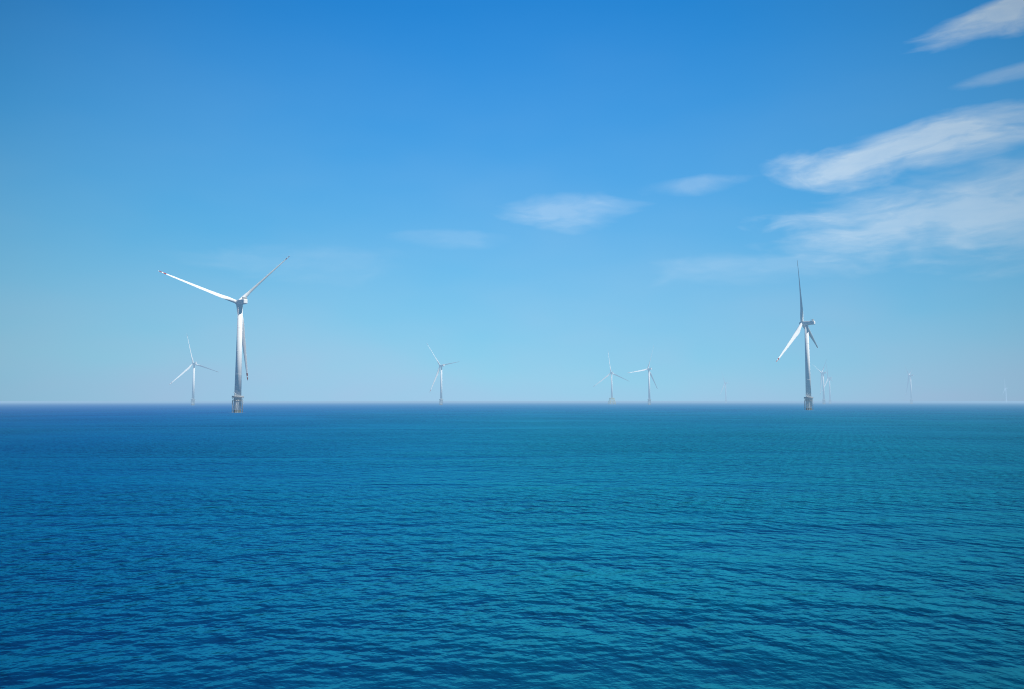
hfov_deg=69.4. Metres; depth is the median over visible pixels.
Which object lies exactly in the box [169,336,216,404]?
turbine
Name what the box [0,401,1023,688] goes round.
sea water
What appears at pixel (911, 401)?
turbine
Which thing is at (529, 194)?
sky
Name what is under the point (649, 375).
turbine
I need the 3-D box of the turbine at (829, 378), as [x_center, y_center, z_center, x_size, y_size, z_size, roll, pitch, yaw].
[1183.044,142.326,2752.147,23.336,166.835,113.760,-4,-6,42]
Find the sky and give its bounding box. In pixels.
[0,0,1023,400]
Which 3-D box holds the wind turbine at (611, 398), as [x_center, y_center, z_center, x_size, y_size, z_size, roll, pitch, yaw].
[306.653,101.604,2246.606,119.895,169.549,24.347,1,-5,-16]
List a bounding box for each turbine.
[159,257,287,412]
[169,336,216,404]
[427,344,455,404]
[593,354,629,403]
[629,355,656,404]
[720,378,726,402]
[776,261,817,409]
[819,362,825,403]
[822,365,831,403]
[904,365,912,403]
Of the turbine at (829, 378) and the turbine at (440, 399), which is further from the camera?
the turbine at (829, 378)
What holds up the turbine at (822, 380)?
on the sea water
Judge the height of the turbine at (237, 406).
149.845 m
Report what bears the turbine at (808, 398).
in the sea water
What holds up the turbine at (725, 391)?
in the sea water

